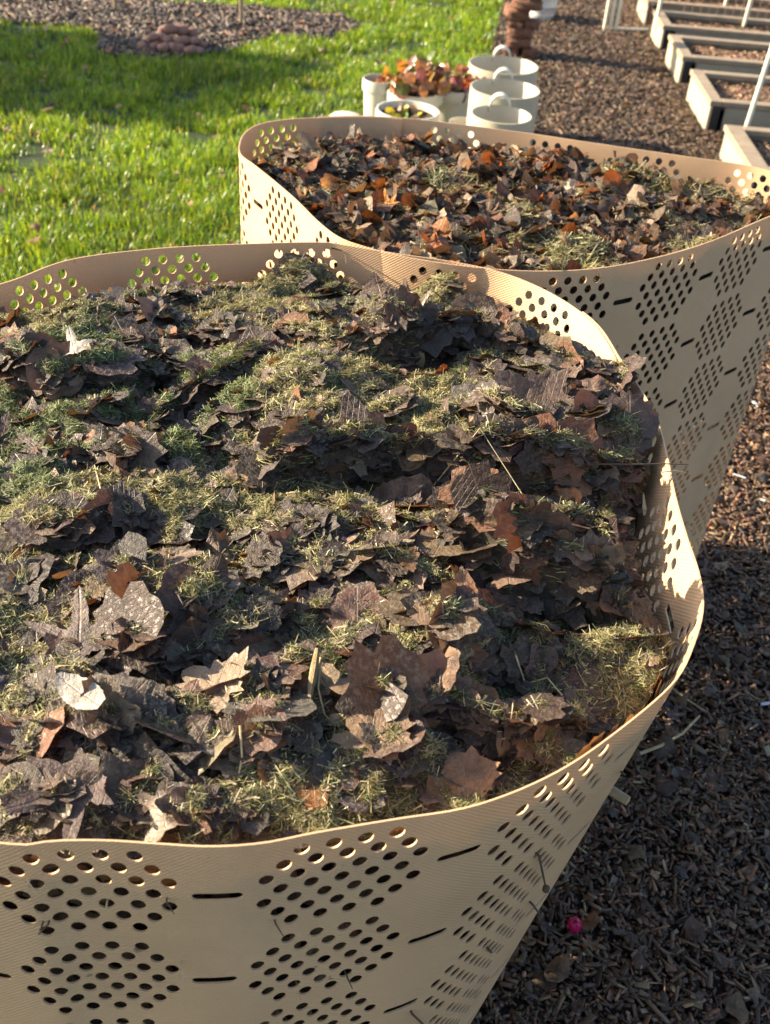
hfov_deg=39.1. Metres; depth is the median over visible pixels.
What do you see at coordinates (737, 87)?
soil crumbs
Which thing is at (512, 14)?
stacked stone
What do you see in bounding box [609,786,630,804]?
cut twig
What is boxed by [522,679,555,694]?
dead leaf
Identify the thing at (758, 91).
pole
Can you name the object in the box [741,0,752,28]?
pole
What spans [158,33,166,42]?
garden stone
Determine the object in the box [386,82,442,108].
plant pot
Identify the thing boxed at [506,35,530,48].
stacked stone
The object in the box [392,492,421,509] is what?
dead leaf
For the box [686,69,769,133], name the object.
raised bed
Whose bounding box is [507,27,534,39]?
stacked stone
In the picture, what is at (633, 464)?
twig
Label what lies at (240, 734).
dry stem
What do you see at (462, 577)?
dead leaf
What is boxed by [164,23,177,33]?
garden stone
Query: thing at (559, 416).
dead leaf
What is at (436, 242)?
dead leaf
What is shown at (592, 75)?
wood chips
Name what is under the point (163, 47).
garden stone
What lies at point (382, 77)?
potted plant
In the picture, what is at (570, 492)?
dead leaf
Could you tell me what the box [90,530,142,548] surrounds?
dead leaf
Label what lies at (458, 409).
dead leaf
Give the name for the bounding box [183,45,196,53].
garden stone
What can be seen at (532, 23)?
stacked stone
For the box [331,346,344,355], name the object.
dead leaf
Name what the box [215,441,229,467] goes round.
dead leaf
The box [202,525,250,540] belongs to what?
dead leaf
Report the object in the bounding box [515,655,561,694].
dry stem
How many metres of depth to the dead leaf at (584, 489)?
1.16 m
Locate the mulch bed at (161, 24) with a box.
[0,0,359,58]
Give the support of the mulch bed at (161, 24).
on the lawn at (38, 157)
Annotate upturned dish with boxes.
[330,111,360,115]
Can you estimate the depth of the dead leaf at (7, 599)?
0.97 m
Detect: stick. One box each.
[640,715,699,754]
[672,688,706,711]
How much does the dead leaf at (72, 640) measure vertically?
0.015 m
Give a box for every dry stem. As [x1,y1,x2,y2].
[94,394,100,488]
[238,725,242,772]
[312,481,380,529]
[317,657,329,719]
[431,428,522,493]
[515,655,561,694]
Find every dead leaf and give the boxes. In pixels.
[0,306,13,326]
[0,594,19,610]
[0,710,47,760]
[0,755,16,759]
[3,748,113,838]
[9,376,34,405]
[23,586,110,656]
[30,769,62,791]
[46,563,81,579]
[54,672,104,709]
[60,625,80,642]
[62,326,95,357]
[80,675,140,731]
[82,409,129,428]
[89,293,102,300]
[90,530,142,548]
[106,561,164,598]
[108,421,146,436]
[113,389,125,404]
[125,295,161,301]
[128,343,143,350]
[135,670,162,683]
[137,790,191,841]
[145,335,171,353]
[155,433,168,469]
[155,547,202,564]
[157,351,183,359]
[164,544,190,554]
[166,647,249,712]
[182,716,213,760]
[183,302,197,310]
[197,527,240,566]
[198,281,224,287]
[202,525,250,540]
[203,488,237,527]
[205,575,227,606]
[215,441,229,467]
[223,280,237,288]
[227,595,292,657]
[247,315,264,323]
[248,714,272,738]
[258,759,327,810]
[267,340,294,355]
[267,357,279,364]
[268,520,309,554]
[271,658,309,688]
[274,629,305,646]
[293,294,315,303]
[317,294,329,299]
[328,582,392,635]
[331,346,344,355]
[332,697,415,764]
[337,636,378,658]
[365,559,427,588]
[370,473,432,504]
[373,189,397,203]
[378,616,385,633]
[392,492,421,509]
[395,546,419,571]
[402,278,430,305]
[405,431,459,482]
[421,228,445,247]
[426,414,444,427]
[438,646,460,696]
[441,745,501,803]
[442,394,474,413]
[454,569,479,604]
[468,416,485,435]
[486,580,544,614]
[494,367,570,405]
[500,420,518,442]
[500,642,528,677]
[506,698,567,762]
[508,319,539,343]
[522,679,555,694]
[551,485,581,503]
[553,406,571,421]
[553,474,591,496]
[560,179,582,194]
[569,375,605,397]
[574,511,594,542]
[599,495,614,507]
[600,387,659,450]
[622,621,669,673]
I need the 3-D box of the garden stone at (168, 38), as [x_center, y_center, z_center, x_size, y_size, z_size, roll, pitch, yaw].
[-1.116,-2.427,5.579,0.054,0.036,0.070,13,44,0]
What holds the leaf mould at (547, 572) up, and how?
in the compost bin at (236, 938)
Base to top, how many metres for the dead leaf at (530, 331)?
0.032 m
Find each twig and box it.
[405,1003,423,1023]
[523,896,543,918]
[535,852,549,892]
[583,463,688,464]
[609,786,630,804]
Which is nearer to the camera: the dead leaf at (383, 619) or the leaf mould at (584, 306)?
the dead leaf at (383, 619)
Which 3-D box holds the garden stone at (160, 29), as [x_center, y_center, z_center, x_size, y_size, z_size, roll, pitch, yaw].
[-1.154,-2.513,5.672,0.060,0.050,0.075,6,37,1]
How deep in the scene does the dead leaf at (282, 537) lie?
1.03 m
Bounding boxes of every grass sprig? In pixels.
[28,878,37,894]
[166,886,173,913]
[179,960,180,978]
[272,909,283,935]
[344,970,352,988]
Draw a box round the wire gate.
[602,0,653,31]
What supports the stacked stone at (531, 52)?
on the mulch path
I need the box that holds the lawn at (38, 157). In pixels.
[0,0,629,310]
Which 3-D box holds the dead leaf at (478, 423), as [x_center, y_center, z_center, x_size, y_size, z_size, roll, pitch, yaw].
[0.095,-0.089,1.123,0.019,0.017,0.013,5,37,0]
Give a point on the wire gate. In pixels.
(616, 21)
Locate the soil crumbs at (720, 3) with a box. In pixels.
[674,0,768,9]
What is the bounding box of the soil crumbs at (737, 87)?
[710,80,769,109]
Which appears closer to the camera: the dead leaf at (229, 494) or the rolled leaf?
the rolled leaf
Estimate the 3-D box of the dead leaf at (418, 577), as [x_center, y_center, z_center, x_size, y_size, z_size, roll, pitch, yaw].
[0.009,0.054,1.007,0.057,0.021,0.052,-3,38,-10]
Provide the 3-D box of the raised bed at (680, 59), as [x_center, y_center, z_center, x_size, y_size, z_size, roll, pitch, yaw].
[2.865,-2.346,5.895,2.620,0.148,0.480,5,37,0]
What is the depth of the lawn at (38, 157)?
4.63 m
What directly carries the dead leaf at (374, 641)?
on the leaf litter at (392, 655)
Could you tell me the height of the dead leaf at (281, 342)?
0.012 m
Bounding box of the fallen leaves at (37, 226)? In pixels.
[0,1,473,292]
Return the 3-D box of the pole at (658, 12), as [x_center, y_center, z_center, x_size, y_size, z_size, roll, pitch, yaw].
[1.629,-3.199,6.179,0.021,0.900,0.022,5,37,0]
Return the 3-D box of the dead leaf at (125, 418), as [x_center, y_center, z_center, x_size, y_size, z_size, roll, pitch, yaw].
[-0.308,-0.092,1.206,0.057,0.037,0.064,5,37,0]
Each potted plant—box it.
[375,72,392,82]
[383,50,450,98]
[385,103,426,118]
[423,62,485,102]
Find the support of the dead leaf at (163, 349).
on the leaf litter at (392, 655)
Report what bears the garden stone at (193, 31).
on the mulch bed at (161, 24)
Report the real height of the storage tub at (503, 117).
0.503 m
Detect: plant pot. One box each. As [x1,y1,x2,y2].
[362,74,389,115]
[375,100,439,136]
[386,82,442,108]
[432,75,468,145]
[448,117,466,142]
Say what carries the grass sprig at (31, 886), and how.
in the compost bin at (236, 938)
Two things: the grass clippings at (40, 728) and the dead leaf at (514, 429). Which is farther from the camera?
the dead leaf at (514, 429)
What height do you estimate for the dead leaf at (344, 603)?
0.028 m
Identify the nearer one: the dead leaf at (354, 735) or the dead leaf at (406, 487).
the dead leaf at (354, 735)
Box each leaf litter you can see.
[0,253,673,872]
[0,649,670,1023]
[245,124,769,304]
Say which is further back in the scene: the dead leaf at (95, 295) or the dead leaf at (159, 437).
the dead leaf at (95, 295)
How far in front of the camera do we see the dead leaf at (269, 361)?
1.27 m
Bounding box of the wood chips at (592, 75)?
[490,0,769,357]
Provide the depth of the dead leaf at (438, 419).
1.19 m
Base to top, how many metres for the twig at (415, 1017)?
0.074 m
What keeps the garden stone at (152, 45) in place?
on the mulch bed at (161, 24)
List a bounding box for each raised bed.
[636,0,769,25]
[650,9,769,52]
[665,34,769,85]
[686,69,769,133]
[719,124,769,202]
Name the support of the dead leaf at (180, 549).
on the leaf litter at (392, 655)
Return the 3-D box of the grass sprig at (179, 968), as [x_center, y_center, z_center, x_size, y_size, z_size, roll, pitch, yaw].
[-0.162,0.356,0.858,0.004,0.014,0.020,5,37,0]
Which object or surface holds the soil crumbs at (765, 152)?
on the raised bed at (738, 147)
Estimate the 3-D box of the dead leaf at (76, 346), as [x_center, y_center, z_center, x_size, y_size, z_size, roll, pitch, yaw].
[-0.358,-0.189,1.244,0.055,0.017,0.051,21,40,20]
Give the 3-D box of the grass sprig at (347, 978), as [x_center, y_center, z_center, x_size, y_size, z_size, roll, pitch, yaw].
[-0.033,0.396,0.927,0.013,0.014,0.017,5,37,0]
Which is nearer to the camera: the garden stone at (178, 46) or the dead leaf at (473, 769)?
the dead leaf at (473, 769)
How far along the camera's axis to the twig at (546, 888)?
0.97 m
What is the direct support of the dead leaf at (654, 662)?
on the grass clippings at (248, 777)
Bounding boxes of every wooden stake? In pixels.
[113,0,117,12]
[239,0,243,23]
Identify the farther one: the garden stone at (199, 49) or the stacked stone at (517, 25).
the stacked stone at (517, 25)
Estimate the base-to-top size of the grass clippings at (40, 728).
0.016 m
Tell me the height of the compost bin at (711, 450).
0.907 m
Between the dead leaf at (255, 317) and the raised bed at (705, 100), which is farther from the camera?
the raised bed at (705, 100)
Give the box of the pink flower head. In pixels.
[567,916,581,932]
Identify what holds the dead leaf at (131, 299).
on the leaf litter at (392, 655)
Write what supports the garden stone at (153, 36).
on the mulch bed at (161, 24)
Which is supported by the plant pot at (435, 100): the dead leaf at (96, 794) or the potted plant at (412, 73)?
the potted plant at (412, 73)
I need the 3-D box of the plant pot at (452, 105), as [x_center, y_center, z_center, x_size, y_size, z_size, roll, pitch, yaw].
[0.282,-1.708,4.664,0.276,0.256,0.276,5,37,0]
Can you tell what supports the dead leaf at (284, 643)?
on the leaf litter at (392, 655)
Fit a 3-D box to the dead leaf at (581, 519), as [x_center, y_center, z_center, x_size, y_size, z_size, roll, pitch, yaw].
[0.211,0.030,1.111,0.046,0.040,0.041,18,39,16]
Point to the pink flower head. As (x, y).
(574, 924)
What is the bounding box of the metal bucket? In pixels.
[530,0,557,21]
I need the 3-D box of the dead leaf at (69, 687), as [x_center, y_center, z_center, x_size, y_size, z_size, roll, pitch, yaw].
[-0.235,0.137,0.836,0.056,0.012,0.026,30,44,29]
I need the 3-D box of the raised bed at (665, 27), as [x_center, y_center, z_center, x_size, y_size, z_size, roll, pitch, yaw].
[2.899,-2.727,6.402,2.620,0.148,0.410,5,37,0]
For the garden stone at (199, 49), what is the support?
on the mulch bed at (161, 24)
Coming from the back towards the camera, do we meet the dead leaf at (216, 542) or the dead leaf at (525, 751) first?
the dead leaf at (216, 542)
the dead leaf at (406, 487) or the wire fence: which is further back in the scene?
the wire fence
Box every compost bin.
[0,242,703,1023]
[239,116,769,609]
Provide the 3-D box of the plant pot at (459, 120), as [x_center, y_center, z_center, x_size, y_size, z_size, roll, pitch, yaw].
[0.303,-1.433,4.320,0.120,0.236,0.120,5,37,0]
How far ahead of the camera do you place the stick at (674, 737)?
2.04 m
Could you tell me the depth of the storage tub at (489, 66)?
4.75 m
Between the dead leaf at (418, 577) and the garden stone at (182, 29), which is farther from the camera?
the garden stone at (182, 29)
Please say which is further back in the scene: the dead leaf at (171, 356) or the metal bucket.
the metal bucket
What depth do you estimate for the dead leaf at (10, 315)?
1.38 m
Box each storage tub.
[464,67,539,149]
[468,45,537,86]
[468,92,531,150]
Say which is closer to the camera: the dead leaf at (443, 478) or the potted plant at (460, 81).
the dead leaf at (443, 478)
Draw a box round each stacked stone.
[502,44,519,56]
[503,3,529,21]
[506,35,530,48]
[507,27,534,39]
[508,20,523,29]
[510,0,542,10]
[519,46,537,59]
[523,18,539,28]
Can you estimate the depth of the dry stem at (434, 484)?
1.12 m
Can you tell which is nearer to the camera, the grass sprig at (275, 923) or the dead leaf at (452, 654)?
the grass sprig at (275, 923)
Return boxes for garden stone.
[137,41,147,47]
[148,33,159,40]
[149,42,158,49]
[157,42,168,51]
[158,25,169,34]
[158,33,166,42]
[163,35,172,42]
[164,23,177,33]
[169,42,175,51]
[173,36,183,43]
[175,43,184,52]
[176,24,188,34]
[182,35,189,43]
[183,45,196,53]
[186,27,197,36]
[189,36,199,44]
[195,47,203,54]
[197,40,207,46]
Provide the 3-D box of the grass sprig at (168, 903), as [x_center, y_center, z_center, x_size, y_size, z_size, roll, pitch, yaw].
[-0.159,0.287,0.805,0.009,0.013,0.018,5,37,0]
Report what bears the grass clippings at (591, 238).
on the leaf litter at (427, 201)
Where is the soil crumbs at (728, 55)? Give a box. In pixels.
[687,44,767,62]
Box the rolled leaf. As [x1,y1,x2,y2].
[307,648,319,699]
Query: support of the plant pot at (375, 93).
on the lawn at (38, 157)
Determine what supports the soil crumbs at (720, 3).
on the raised bed at (729, 9)
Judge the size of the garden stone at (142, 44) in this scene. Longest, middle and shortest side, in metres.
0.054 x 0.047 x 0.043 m
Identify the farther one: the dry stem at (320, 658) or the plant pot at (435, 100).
the plant pot at (435, 100)
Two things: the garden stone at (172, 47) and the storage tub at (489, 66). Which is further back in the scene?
the garden stone at (172, 47)
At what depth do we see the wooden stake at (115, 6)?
6.11 m
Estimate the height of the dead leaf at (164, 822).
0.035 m
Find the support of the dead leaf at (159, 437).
on the leaf litter at (392, 655)
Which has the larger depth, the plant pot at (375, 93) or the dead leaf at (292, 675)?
the plant pot at (375, 93)
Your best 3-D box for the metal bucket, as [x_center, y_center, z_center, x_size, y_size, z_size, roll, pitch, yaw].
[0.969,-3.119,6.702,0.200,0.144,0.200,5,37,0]
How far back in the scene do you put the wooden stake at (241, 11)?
6.06 m
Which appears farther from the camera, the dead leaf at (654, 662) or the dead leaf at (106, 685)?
the dead leaf at (654, 662)
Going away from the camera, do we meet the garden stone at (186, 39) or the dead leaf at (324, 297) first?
the dead leaf at (324, 297)
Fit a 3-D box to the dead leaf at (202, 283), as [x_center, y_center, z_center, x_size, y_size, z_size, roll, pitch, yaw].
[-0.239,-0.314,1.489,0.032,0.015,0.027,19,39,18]
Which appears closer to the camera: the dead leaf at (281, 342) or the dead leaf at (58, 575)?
the dead leaf at (58, 575)
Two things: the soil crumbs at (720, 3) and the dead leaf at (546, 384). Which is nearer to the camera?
the dead leaf at (546, 384)
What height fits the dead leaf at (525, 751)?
0.031 m
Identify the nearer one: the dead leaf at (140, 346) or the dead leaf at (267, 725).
the dead leaf at (267, 725)
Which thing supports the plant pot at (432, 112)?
on the lawn at (38, 157)
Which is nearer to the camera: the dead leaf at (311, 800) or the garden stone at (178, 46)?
the dead leaf at (311, 800)
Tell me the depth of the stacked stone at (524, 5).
5.79 m
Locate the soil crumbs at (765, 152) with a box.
[751,140,769,166]
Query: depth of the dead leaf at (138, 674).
0.91 m
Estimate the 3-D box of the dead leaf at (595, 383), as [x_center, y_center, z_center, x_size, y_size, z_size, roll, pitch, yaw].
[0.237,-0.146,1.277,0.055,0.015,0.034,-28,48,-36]
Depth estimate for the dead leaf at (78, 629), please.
0.93 m
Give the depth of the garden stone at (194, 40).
5.59 m
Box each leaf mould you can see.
[9,320,637,1023]
[250,162,769,436]
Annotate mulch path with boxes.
[472,0,769,1023]
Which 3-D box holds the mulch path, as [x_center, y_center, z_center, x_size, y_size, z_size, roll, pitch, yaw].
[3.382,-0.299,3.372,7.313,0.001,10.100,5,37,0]
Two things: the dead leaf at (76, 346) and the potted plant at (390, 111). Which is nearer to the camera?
the dead leaf at (76, 346)
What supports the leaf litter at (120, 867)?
in the compost bin at (236, 938)
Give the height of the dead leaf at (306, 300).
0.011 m
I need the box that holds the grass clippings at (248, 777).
[0,253,676,863]
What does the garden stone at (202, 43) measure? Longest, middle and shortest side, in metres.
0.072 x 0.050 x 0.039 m
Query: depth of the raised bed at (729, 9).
6.72 m
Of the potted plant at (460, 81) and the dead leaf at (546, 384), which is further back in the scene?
the potted plant at (460, 81)
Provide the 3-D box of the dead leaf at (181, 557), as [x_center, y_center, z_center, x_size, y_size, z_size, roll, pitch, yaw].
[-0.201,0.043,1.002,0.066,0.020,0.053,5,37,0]
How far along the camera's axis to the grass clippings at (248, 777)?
1.07 m
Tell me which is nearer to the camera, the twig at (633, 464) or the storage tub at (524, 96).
the twig at (633, 464)
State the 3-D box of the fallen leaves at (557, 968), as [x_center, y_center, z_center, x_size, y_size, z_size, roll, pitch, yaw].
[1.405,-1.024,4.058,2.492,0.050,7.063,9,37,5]
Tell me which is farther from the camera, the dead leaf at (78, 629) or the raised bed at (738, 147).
the raised bed at (738, 147)
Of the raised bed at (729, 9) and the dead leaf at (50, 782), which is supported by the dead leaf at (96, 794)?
the dead leaf at (50, 782)
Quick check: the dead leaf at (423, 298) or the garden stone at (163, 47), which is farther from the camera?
the garden stone at (163, 47)
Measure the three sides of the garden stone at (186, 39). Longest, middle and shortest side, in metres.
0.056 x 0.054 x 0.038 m
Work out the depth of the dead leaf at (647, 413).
1.21 m
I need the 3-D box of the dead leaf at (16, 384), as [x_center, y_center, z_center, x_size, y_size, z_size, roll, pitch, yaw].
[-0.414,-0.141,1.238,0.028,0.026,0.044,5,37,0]
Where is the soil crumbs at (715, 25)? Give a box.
[669,18,769,32]
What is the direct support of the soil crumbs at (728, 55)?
on the raised bed at (680, 59)
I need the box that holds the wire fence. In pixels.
[666,0,769,17]
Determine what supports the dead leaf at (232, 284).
on the grass clippings at (248, 777)
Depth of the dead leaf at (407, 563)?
1.00 m
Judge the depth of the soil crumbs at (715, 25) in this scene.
6.45 m
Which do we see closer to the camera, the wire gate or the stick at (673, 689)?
the stick at (673, 689)
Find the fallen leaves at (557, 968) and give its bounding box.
[493,10,769,1023]
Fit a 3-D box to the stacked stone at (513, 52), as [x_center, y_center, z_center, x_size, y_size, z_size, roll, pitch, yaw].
[0.703,-2.559,6.004,0.092,0.062,0.158,17,40,3]
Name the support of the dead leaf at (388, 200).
on the leaf litter at (427, 201)
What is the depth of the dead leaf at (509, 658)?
0.95 m
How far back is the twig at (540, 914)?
1.07 m
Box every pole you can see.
[652,0,662,33]
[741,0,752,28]
[744,48,769,125]
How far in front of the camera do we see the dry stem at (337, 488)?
1.13 m
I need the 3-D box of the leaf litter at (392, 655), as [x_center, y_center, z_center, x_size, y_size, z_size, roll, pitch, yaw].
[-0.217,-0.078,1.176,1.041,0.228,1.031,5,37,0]
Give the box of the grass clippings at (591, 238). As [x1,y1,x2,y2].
[250,136,766,293]

